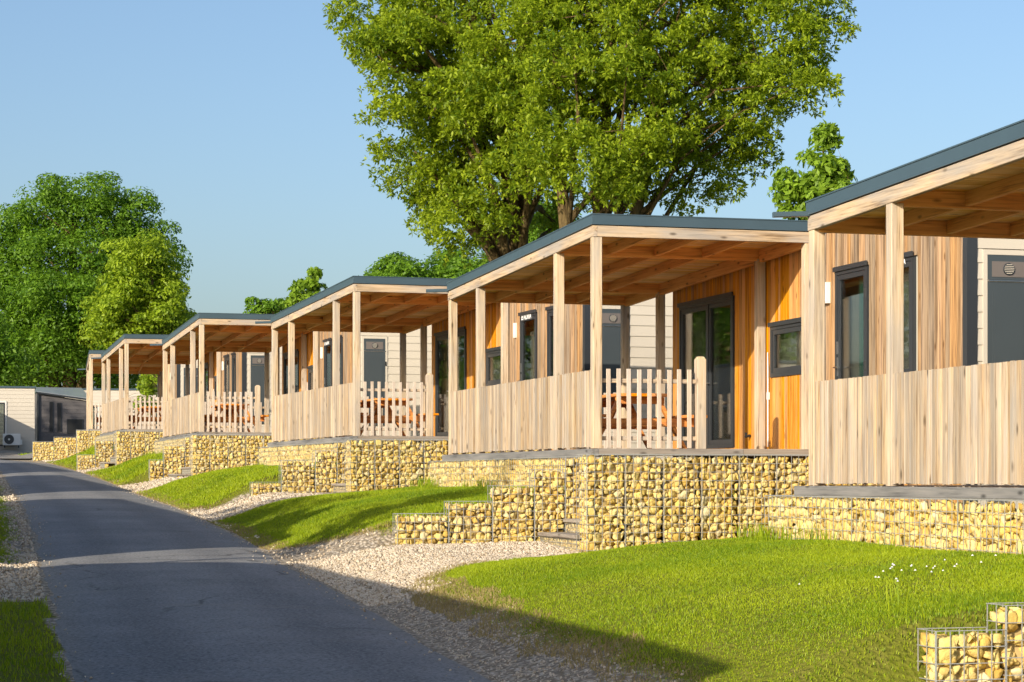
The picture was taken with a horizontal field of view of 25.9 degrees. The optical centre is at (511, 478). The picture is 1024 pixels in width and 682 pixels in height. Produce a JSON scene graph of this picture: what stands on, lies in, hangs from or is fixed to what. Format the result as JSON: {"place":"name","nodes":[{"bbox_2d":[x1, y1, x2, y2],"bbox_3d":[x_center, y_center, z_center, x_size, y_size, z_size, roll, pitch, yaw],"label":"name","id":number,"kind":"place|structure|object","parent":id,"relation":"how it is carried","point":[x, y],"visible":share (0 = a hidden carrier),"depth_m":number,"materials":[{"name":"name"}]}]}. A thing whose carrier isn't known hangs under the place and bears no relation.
{"place":"outdoors","nodes":[
{"label":"outdoors","id":0,"kind":"place"},
{"bbox_2d":[0,453,31,458],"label":"side road","id":1,"kind":"structure","parent":0,"point":[27,456],"depth_m":87.49,"materials":[{"name":"concrete"}]},
{"bbox_2d":[0,477,64,676],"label":"gravel","id":2,"kind":"structure","parent":0,"point":[6,578],"depth_m":25.98,"materials":[{"name":"grey gravel"}]},
{"bbox_2d":[0,486,70,681],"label":"grass","id":3,"kind":"structure","parent":0,"point":[11,633],"depth_m":17.70,"materials":[{"name":"green plant"}]},
{"bbox_2d":[186,402,263,433],"bbox_3d":[-8.418,-1.677,63.249,2.764,1.015,0.055,0,0,-16],"label":"picket fence","id":4,"kind":"object","parent":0,"point":[210,407],"visible":0.12,"depth_m":63.35,"materials":[{"name":"brown wood"}]},
{"bbox_2d":[0,460,491,681],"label":"road","id":5,"kind":"structure","parent":0,"point":[153,591],"depth_m":20.29,"materials":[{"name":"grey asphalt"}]},
{"bbox_2d":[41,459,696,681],"bbox_3d":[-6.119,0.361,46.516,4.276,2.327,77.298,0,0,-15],"label":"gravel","id":6,"kind":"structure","parent":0,"point":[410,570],"depth_m":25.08,"materials":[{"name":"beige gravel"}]},
{"bbox_2d":[208,485,564,548],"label":"grass","id":7,"kind":"structure","parent":0,"point":[435,494],"depth_m":31.48,"materials":[{"name":"green plant"}]},
{"bbox_2d":[0,446,1023,681],"bbox_3d":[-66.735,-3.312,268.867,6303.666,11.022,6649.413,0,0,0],"label":"ground","id":8,"kind":"structure","parent":0,"point":[362,541],"depth_m":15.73,"materials":[{"name":"green plant"}]},
{"bbox_2d":[3,434,21,447],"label":"outdoor unit","id":9,"kind":"object","parent":8,"relation":"on","point":[11,439],"visible":1,"depth_m":107.20,"materials":[{"name":"white metal"}]},
{"bbox_2d":[0,386,35,451],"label":"mobile home","id":10,"kind":"object","parent":8,"relation":"on","point":[17,409],"visible":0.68,"depth_m":107.82,"materials":[{"name":"beige wood"}]},
{"bbox_2d":[0,312,43,385],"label":"bushy tree","id":11,"kind":"object","parent":8,"relation":"on","point":[8,363],"visible":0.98,"depth_m":129.53,"materials":[{"name":"green plant"}]},
{"bbox_2d":[0,310,77,393],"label":"bushy tree","id":12,"kind":"object","parent":8,"relation":"on","point":[37,376],"visible":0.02,"depth_m":149.55,"materials":[{"name":"green plant"}]},
{"bbox_2d":[35,387,85,444],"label":"grey home","id":13,"kind":"object","parent":8,"relation":"on","point":[60,416],"visible":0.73,"depth_m":116.42,"materials":[{"name":"grey wood"}]},
{"bbox_2d":[49,402,52,430],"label":"window","id":14,"kind":"structure","parent":13,"relation":"in","point":[50,403],"depth_m":116.20,"materials":[{"name":"black glass"}]},
{"bbox_2d":[57,403,60,430],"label":"window","id":15,"kind":"structure","parent":13,"relation":"in","point":[58,404],"depth_m":116.34,"materials":[{"name":"glass"}]},
{"bbox_2d":[67,419,82,432],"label":"window","id":16,"kind":"structure","parent":13,"relation":"in","point":[73,425],"depth_m":116.63,"materials":[{"name":"black glass"}]},
{"bbox_2d":[32,430,100,460],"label":"stepped gabion wall","id":17,"kind":"structure","parent":8,"relation":"on","point":[43,450],"depth_m":83.61,"materials":[{"name":"yellow stone"}]},
{"bbox_2d":[46,447,114,469],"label":"grass","id":18,"kind":"structure","parent":8,"relation":"on","point":[74,460],"depth_m":75.65,"materials":[{"name":"plant"}]},
{"bbox_2d":[40,345,140,388],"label":"bushy tree","id":19,"kind":"object","parent":8,"relation":"on","point":[97,379],"visible":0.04,"depth_m":151.13,"materials":[{"name":"green plant"}]},
{"bbox_2d":[77,430,111,452],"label":"gabion wall","id":20,"kind":"structure","parent":8,"relation":"on","point":[83,438],"depth_m":81.89,"materials":[{"name":"yellow stone"}]},
{"bbox_2d":[0,170,192,396],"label":"maple tree","id":21,"kind":"object","parent":8,"relation":"on","point":[44,324],"visible":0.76,"depth_m":139.49,"materials":[{"name":"green plant"}]},
{"bbox_2d":[95,434,114,444],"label":"gabion wall","id":22,"kind":"structure","parent":8,"relation":"on","point":[108,437],"depth_m":74.41,"materials":[{"name":"yellow stone"}]},
{"bbox_2d":[91,334,220,435],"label":"covered terrace","id":23,"kind":"structure","parent":22,"relation":"on","point":[126,350],"depth_m":72.13,"materials":[{"name":"brown wood"}]},
{"bbox_2d":[102,398,123,432],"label":"board fence","id":24,"kind":"object","parent":23,"relation":"on","point":[110,416],"visible":0.99,"depth_m":73.52,"materials":[{"name":"wood"}]},
{"bbox_2d":[116,405,159,430],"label":"picket fence","id":25,"kind":"object","parent":23,"relation":"on","point":[146,416],"visible":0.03,"depth_m":77.40,"materials":[{"name":"brown wood"}]},
{"bbox_2d":[129,406,160,428],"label":"picnic table","id":26,"kind":"object","parent":23,"relation":"on","point":[147,410],"visible":0.45,"depth_m":71.27,"materials":[{"name":"wood"}]},
{"bbox_2d":[129,393,169,428],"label":"picket fence","id":27,"kind":"object","parent":23,"relation":"on","point":[145,424],"visible":0.81,"depth_m":69.98,"materials":[{"name":"brown wood"}]},
{"bbox_2d":[65,388,156,428],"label":"mobile home","id":28,"kind":"object","parent":8,"relation":"on","point":[97,395],"visible":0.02,"depth_m":125.37,"materials":[{"name":"beige"}]},
{"bbox_2d":[76,432,156,469],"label":"stepped gabion wall","id":29,"kind":"structure","parent":8,"relation":"on","point":[104,451],"depth_m":69.19,"materials":[{"name":"yellow stone"}]},
{"bbox_2d":[99,446,145,467],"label":"terrace steps","id":30,"kind":"structure","parent":8,"relation":"on","point":[105,464],"depth_m":68.03,"materials":[{"name":"grey stone"}]},
{"bbox_2d":[86,452,163,484],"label":"grass","id":31,"kind":"structure","parent":8,"relation":"on","point":[138,462],"depth_m":59.73,"materials":[{"name":"plant"}]},
{"bbox_2d":[76,228,196,387],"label":"lime tree","id":32,"kind":"object","parent":8,"relation":"on","point":[117,313],"visible":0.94,"depth_m":131.01,"materials":[{"name":"green plant"}]},
{"bbox_2d":[129,374,156,415],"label":"bushy tree","id":33,"kind":"object","parent":8,"relation":"on","point":[146,382],"visible":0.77,"depth_m":111.79,"materials":[{"name":"green plant"}]},
{"bbox_2d":[154,437,186,453],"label":"gabion wall","id":34,"kind":"structure","parent":8,"relation":"on","point":[159,445],"depth_m":61.00,"materials":[{"name":"yellow stone"}]},
{"bbox_2d":[150,313,318,439],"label":"covered terrace","id":35,"kind":"structure","parent":34,"relation":"on","point":[201,333],"depth_m":58.02,"materials":[{"name":"brown wood"}]},
{"bbox_2d":[164,392,198,436],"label":"board fence","id":36,"kind":"object","parent":35,"relation":"on","point":[180,415],"visible":1,"depth_m":59.00,"materials":[{"name":"wood"}]},
{"bbox_2d":[204,385,259,431],"bbox_3d":[-7.034,-1.757,55.875,1.413,1.190,0.125,0,0,-16],"label":"picket fence","id":37,"kind":"object","parent":35,"relation":"on","point":[257,408],"visible":1,"depth_m":55.86,"materials":[{"name":"brown wood"}]},
{"bbox_2d":[204,404,268,431],"bbox_3d":[-7.340,-1.532,57.836,1.688,0.761,2.140,0,0,-16],"label":"picnic table","id":38,"kind":"object","parent":35,"relation":"on","point":[262,417],"visible":0.48,"depth_m":57.16,"materials":[{"name":"wood"}]},
{"bbox_2d":[115,430,228,465],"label":"gabion wall","id":39,"kind":"structure","parent":8,"relation":"on","point":[136,441],"depth_m":67.51,"materials":[{"name":"yellow stone"}]},
{"bbox_2d":[175,360,197,398],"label":"mobile home","id":40,"kind":"object","parent":8,"relation":"on","point":[179,380],"visible":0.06,"depth_m":80.67,"materials":[{"name":"beige"}]},
{"bbox_2d":[184,368,197,395],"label":"storage door","id":41,"kind":"structure","parent":40,"relation":"in","point":[184,368],"depth_m":80.71,"materials":[{"name":"paint"}]},
{"bbox_2d":[148,436,246,480],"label":"stepped gabion wall","id":42,"kind":"structure","parent":8,"relation":"on","point":[175,460],"depth_m":55.07,"materials":[{"name":"yellow stone"}]},
{"bbox_2d":[167,439,246,476],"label":"terrace steps","id":43,"kind":"structure","parent":8,"relation":"on","point":[185,471],"depth_m":54.01,"materials":[{"name":"concrete"}]},
{"bbox_2d":[137,462,336,508],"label":"grass","id":44,"kind":"structure","parent":8,"relation":"on","point":[244,474],"depth_m":44.58,"materials":[{"name":"green plant"}]},
{"bbox_2d":[198,347,281,441],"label":"mobile home","id":45,"kind":"object","parent":8,"relation":"on","point":[243,372],"visible":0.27,"depth_m":66.78,"materials":[{"name":"beige wood"}]},
{"bbox_2d":[198,362,208,429],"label":"patio door","id":46,"kind":"structure","parent":45,"relation":"in","point":[206,366],"depth_m":73.99,"materials":[{"name":"black"}]},
{"bbox_2d":[213,376,216,399],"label":"window","id":47,"kind":"structure","parent":45,"relation":"in","point":[215,377],"depth_m":71.81,"materials":[{"name":"beige glass"}]},
{"bbox_2d":[223,354,228,425],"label":"entrance door","id":48,"kind":"structure","parent":45,"relation":"in","point":[226,357],"depth_m":69.68,"materials":[{"name":"grey"}]},
{"bbox_2d":[231,352,235,401],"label":"slim window","id":49,"kind":"structure","parent":45,"relation":"in","point":[233,354],"depth_m":68.13,"materials":[{"name":"black"}]},
{"bbox_2d":[251,355,263,423],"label":"storage door","id":50,"kind":"structure","parent":45,"relation":"in","point":[257,372],"depth_m":66.57,"materials":[{"name":"paint"}]},
{"bbox_2d":[190,434,321,475],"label":"gabion wall","id":51,"kind":"structure","parent":8,"relation":"on","point":[219,452],"depth_m":53.42,"materials":[{"name":"yellow stone"}]},
{"bbox_2d":[243,296,290,313],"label":"young tree","id":52,"kind":"object","parent":8,"relation":"on","point":[266,306],"visible":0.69,"depth_m":77.83,"materials":[{"name":"green plant"}]},
{"bbox_2d":[281,266,327,308],"bbox_3d":[-5.642,-3.130,61.985,1.614,5.592,1.084,0,0,0],"label":"young tree","id":53,"kind":"object","parent":8,"relation":"on","point":[312,286],"visible":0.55,"depth_m":61.80,"materials":[{"name":"green plant"}]},
{"bbox_2d":[258,441,358,465],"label":"gabion wall","id":54,"kind":"structure","parent":8,"relation":"on","point":[272,455],"depth_m":46.20,"materials":[{"name":"yellow stone"}]},
{"bbox_2d":[255,276,508,445],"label":"covered terrace","id":55,"kind":"structure","parent":54,"relation":"on","point":[402,306],"depth_m":44.56,"materials":[{"name":"brown wood"}]},
{"bbox_2d":[273,382,352,440],"bbox_3d":[-4.057,-1.301,45.045,0.092,0.991,7.368,0,0,-18],"label":"board fence","id":56,"kind":"object","parent":55,"relation":"on","point":[311,414],"visible":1,"depth_m":44.62,"materials":[{"name":"beige wood"}]},
{"bbox_2d":[298,396,396,439],"bbox_3d":[-3.809,-1.309,49.054,2.764,1.015,0.055,0,0,-18],"label":"picket fence","id":57,"kind":"object","parent":55,"relation":"on","point":[374,423],"visible":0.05,"depth_m":49.28,"materials":[{"name":"brown wood"}]},
{"bbox_2d":[341,398,438,436],"bbox_3d":[-2.546,-1.163,43.681,1.688,0.761,2.140,0,0,-18],"label":"picnic table","id":58,"kind":"object","parent":55,"relation":"on","point":[389,412],"visible":0.42,"depth_m":43.02,"materials":[{"name":"wood"}]},
{"bbox_2d":[360,373,432,435],"bbox_3d":[-2.173,-1.389,41.732,1.413,1.190,0.125,0,0,-18],"label":"picket fence","id":59,"kind":"object","parent":55,"relation":"on","point":[428,391],"visible":1,"depth_m":41.72,"materials":[{"name":"brown wood"}]},
{"bbox_2d":[251,441,415,495],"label":"stepped gabion wall","id":60,"kind":"structure","parent":8,"relation":"on","point":[298,475],"depth_m":40.83,"materials":[{"name":"yellow stone"}]},
{"bbox_2d":[282,325,431,445],"bbox_3d":[-3.146,-2.040,57.532,4.153,3.955,9.868,0,0,-16],"label":"mobile home","id":61,"kind":"object","parent":8,"relation":"on","point":[379,357],"visible":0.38,"depth_m":52.68,"materials":[{"name":"beige wood"}]},
{"bbox_2d":[282,349,298,393],"bbox_3d":[-5.974,-2.337,60.274,0.105,2.230,2.290,0,0,-16],"label":"patio door","id":62,"kind":"structure","parent":61,"relation":"in","point":[285,355],"depth_m":61.00,"materials":[{"name":"black"}]},
{"bbox_2d":[307,365,312,389],"bbox_3d":[-5.123,-2.537,57.257,0.105,0.750,1.260,0,0,-16],"label":"window","id":63,"kind":"structure","parent":61,"relation":"in","point":[310,368],"depth_m":57.64,"materials":[{"name":"black glass"}]},
{"bbox_2d":[323,338,331,387],"bbox_3d":[-4.579,-2.347,55.281,0.137,2.250,1.000,0,0,-16],"label":"entrance door","id":64,"kind":"structure","parent":61,"relation":"in","point":[327,348],"depth_m":55.37,"materials":[{"name":"black"}]},
{"bbox_2d":[340,335,342,384],"bbox_3d":[-4.173,-2.712,53.904,0.105,1.500,0.690,0,0,-16],"label":"slim window","id":65,"kind":"structure","parent":61,"relation":"in","point":[341,338],"depth_m":53.59,"materials":[{"name":"black"}]},
{"bbox_2d":[364,339,385,424],"bbox_3d":[-3.234,-2.272,52.408,0.522,2.040,0.056,0,0,-16],"label":"storage door","id":66,"kind":"structure","parent":61,"relation":"in","point":[374,362],"depth_m":52.40,"materials":[{"name":"paint"}]},
{"bbox_2d":[314,446,422,493],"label":"terrace steps","id":67,"kind":"structure","parent":8,"relation":"on","point":[340,487],"depth_m":40.27,"materials":[{"name":"concrete"}]},
{"bbox_2d":[40,459,708,681],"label":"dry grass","id":68,"kind":"structure","parent":8,"relation":"on","point":[449,603],"depth_m":18.18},
{"bbox_2d":[358,251,448,277],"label":"bushy tree","id":69,"kind":"object","parent":8,"relation":"on","point":[397,264],"visible":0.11,"depth_m":91.01,"materials":[{"name":"green plant"}]},
{"bbox_2d":[344,439,544,491],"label":"gabion wall","id":70,"kind":"structure","parent":8,"relation":"on","point":[359,462],"depth_m":39.22,"materials":[{"name":"yellow stone"}]},
{"bbox_2d":[412,247,488,277],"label":"bushy tree","id":71,"kind":"object","parent":8,"relation":"on","point":[454,268],"visible":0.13,"depth_m":90.77,"materials":[{"name":"green plant"}]},
{"bbox_2d":[322,0,630,268],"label":"oak tree","id":72,"kind":"object","parent":8,"relation":"on","point":[469,102],"visible":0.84,"depth_m":50.88,"materials":[{"name":"green plant"}]},
{"bbox_2d":[428,456,608,487],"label":"gabion wall","id":73,"kind":"structure","parent":8,"relation":"on","point":[511,471],"depth_m":32.46,"materials":[{"name":"yellow stone"}]},
{"bbox_2d":[426,213,808,460],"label":"covered terrace","id":74,"kind":"structure","parent":73,"relation":"on","point":[595,261],"depth_m":30.52,"materials":[{"name":"brown wood"}]},
{"bbox_2d":[451,370,589,452],"bbox_3d":[0.051,-0.890,31.909,0.092,0.991,7.368,0,0,-16],"label":"board fence","id":75,"kind":"object","parent":74,"relation":"on","point":[516,415],"visible":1,"depth_m":31.36,"materials":[{"name":"beige wood"}]},
{"bbox_2d":[462,392,616,453],"bbox_3d":[0.450,-0.898,35.906,2.764,1.015,0.054,0,0,-16],"label":"picket fence","id":76,"kind":"object","parent":74,"relation":"on","point":[614,445],"visible":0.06,"depth_m":36.18,"materials":[{"name":"brown wood"}]},
{"bbox_2d":[564,393,706,449],"bbox_3d":[1.510,-0.752,30.489,1.688,0.761,2.140,0,0,-16],"label":"picnic table","id":77,"kind":"object","parent":74,"relation":"on","point":[634,413],"visible":0.32,"depth_m":29.80,"materials":[{"name":"brown wood"}]},
{"bbox_2d":[602,356,705,448],"bbox_3d":[1.809,-0.978,28.527,1.413,1.190,0.125,0,0,-16],"label":"picket fence","id":78,"kind":"object","parent":74,"relation":"on","point":[699,383],"visible":1,"depth_m":28.52,"materials":[{"name":"brown wood"}]},
{"bbox_2d":[392,457,685,544],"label":"stepped gabion wall","id":79,"kind":"structure","parent":8,"relation":"on","point":[512,511],"depth_m":27.59,"materials":[{"name":"yellow stone"}]},
{"bbox_2d":[432,292,672,459],"bbox_3d":[1.656,-1.671,43.522,4.153,3.955,9.868,0,0,-18],"label":"mobile home","id":80,"kind":"object","parent":8,"relation":"on","point":[530,341],"visible":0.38,"depth_m":40.41,"materials":[{"name":"beige wood"}]},
{"bbox_2d":[434,326,466,435],"bbox_3d":[-1.279,-1.969,46.161,0.133,2.230,2.290,0,0,-18],"label":"patio door","id":81,"kind":"structure","parent":80,"relation":"in","point":[441,338],"depth_m":46.70,"materials":[{"name":"black glass"}]},
{"bbox_2d":[485,346,500,385],"bbox_3d":[-0.310,-2.169,43.179,0.105,0.750,1.260,0,0,-18],"label":"window","id":82,"kind":"structure","parent":80,"relation":"in","point":[493,355],"depth_m":43.34,"materials":[{"name":"black glass"}]},
{"bbox_2d":[518,309,536,380],"bbox_3d":[0.301,-1.979,41.223,0.137,2.250,1.000,0,0,-18],"label":"entrance door","id":83,"kind":"structure","parent":80,"relation":"in","point":[528,327],"depth_m":41.31,"materials":[{"name":"grey"}]},
{"bbox_2d":[545,306,552,376],"bbox_3d":[0.754,-2.344,39.861,0.105,1.500,0.690,0,0,-18],"label":"slim window","id":84,"kind":"structure","parent":80,"relation":"in","point":[549,309],"depth_m":40.05,"materials":[{"name":"black"}]},
{"bbox_2d":[602,309,620,417],"bbox_3d":[1.748,-1.904,38.401,0.522,2.040,0.056,0,0,-18],"label":"storage door","id":85,"kind":"structure","parent":80,"relation":"in","point":[611,336],"depth_m":38.38,"materials":[{"name":"paint"}]},
{"bbox_2d":[85,445,1023,615],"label":"grass tufts","id":86,"kind":"object","parent":8,"relation":"on","point":[759,533],"visible":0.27,"depth_m":21.50,"materials":[{"name":"green plant"}]},
{"bbox_2d":[528,198,581,242],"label":"bushy tree","id":87,"kind":"object","parent":8,"relation":"on","point":[533,236],"visible":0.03,"depth_m":90.46,"materials":[{"name":"green plant"}]},
{"bbox_2d":[538,464,733,550],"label":"terrace steps","id":88,"kind":"structure","parent":8,"relation":"on","point":[561,539],"depth_m":26.95,"materials":[{"name":"yellow stone"}]},
{"bbox_2d":[476,0,861,228],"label":"oak tree","id":89,"kind":"object","parent":8,"relation":"on","point":[623,167],"visible":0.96,"depth_m":48.66,"materials":[{"name":"green plant"}]},
{"bbox_2d":[576,454,883,552],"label":"gabion wall","id":90,"kind":"structure","parent":8,"relation":"on","point":[636,486],"depth_m":26.08,"materials":[{"name":"yellow stone"}]},
{"bbox_2d":[767,119,857,219],"bbox_3d":[5.446,-2.969,39.992,1.780,6.971,1.106,0,0,0],"label":"young tree","id":91,"kind":"object","parent":8,"relation":"on","point":[830,172],"visible":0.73,"depth_m":39.79,"materials":[{"name":"green plant"}]},
{"bbox_2d":[673,233,1023,509],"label":"mobile home","id":92,"kind":"object","parent":8,"relation":"on","point":[963,301],"visible":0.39,"depth_m":28.17,"materials":[{"name":"beige wood"}]},
{"bbox_2d":[677,292,734,448],"bbox_3d":[2.870,-1.558,32.919,0.133,2.230,2.290,0,0,-16],"label":"patio door","id":93,"kind":"structure","parent":92,"relation":"in","point":[707,324],"depth_m":32.69,"materials":[{"name":"black glass"}]},
{"bbox_2d":[768,317,800,377],"bbox_3d":[3.727,-1.758,29.904,0.105,0.750,1.260,0,0,-16],"label":"window","id":94,"kind":"structure","parent":92,"relation":"in","point":[785,335],"depth_m":30.02,"materials":[{"name":"grey glass"}]},
{"bbox_2d":[832,260,868,379],"bbox_3d":[4.263,-1.568,27.925,0.137,2.250,1.000,0,0,-16],"label":"entrance door","id":95,"kind":"structure","parent":92,"relation":"in","point":[851,280],"depth_m":27.97,"materials":[{"name":"grey glass"}]},
{"bbox_2d":[904,251,915,371],"bbox_3d":[4.664,-1.933,26.547,0.105,1.500,0.690,0,0,-16],"label":"slim window","id":96,"kind":"structure","parent":92,"relation":"in","point":[910,259],"depth_m":26.28,"materials":[{"name":"black glass"}]},
{"bbox_2d":[987,255,1023,362],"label":"storage door","id":97,"kind":"structure","parent":92,"relation":"in","point":[1005,300],"depth_m":25.03,"materials":[{"name":"paint"}]},
{"bbox_2d":[764,495,1023,554],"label":"gabion wall","id":98,"kind":"structure","parent":8,"relation":"on","point":[947,524],"depth_m":19.15,"materials":[{"name":"yellow stone"}]},
{"bbox_2d":[772,119,1023,499],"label":"covered terrace","id":99,"kind":"structure","parent":98,"relation":"on","point":[972,188],"depth_m":19.87,"materials":[{"name":"brown wood"}]},
{"bbox_2d":[815,360,1023,484],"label":"board fence","id":100,"kind":"object","parent":99,"relation":"on","point":[963,425],"visible":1,"depth_m":19.06,"materials":[{"name":"beige wood"}]},
{"bbox_2d":[799,554,996,583],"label":"daisies","id":101,"kind":"object","parent":8,"relation":"on","point":[926,566],"visible":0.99,"depth_m":16.25,"materials":[{"name":"plant"}]},
{"bbox_2d":[917,602,1023,681],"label":"stepped gabion wall","id":102,"kind":"structure","parent":8,"relation":"on","point":[972,656],"depth_m":13.25,"materials":[{"name":"yellow stone"}]},
{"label":"gabion wall","id":103,"kind":"object","parent":8,"relation":"on","visible":0},
{"bbox_2d":[77,350,169,430],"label":"covered terrace","id":104,"kind":"structure","parent":103,"relation":"on","point":[93,366],"depth_m":89.85,"materials":[{"name":"brown wood"}]},
{"bbox_2d":[87,403,89,429],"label":"board fence","id":105,"kind":"object","parent":104,"relation":"on","point":[88,417],"visible":0.67,"depth_m":86.97,"materials":[{"name":"wood"}]},
{"bbox_2d":[93,398,130,428],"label":"picket fence","id":106,"kind":"object","parent":104,"relation":"on","point":[98,406],"visible":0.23,"depth_m":84.31,"materials":[{"name":"brown wood"}]},
{"bbox_2d":[94,417,134,428],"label":"picnic table","id":107,"kind":"object","parent":104,"relation":"on","point":[101,421],"visible":0.09,"depth_m":85.55,"materials":[{"name":"wood"}]},
{"bbox_2d":[93,408,156,428],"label":"picket fence","id":108,"kind":"object","parent":104,"relation":"on","point":[133,412],"visible":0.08,"depth_m":92.00,"materials":[{"name":"brown wood"}]},
{"bbox_2d":[0,0,1023,392],"label":"sky","id":109,"kind":"structure","parent":0,"point":[237,116],"materials":[{"name":"blue"}]}
]}

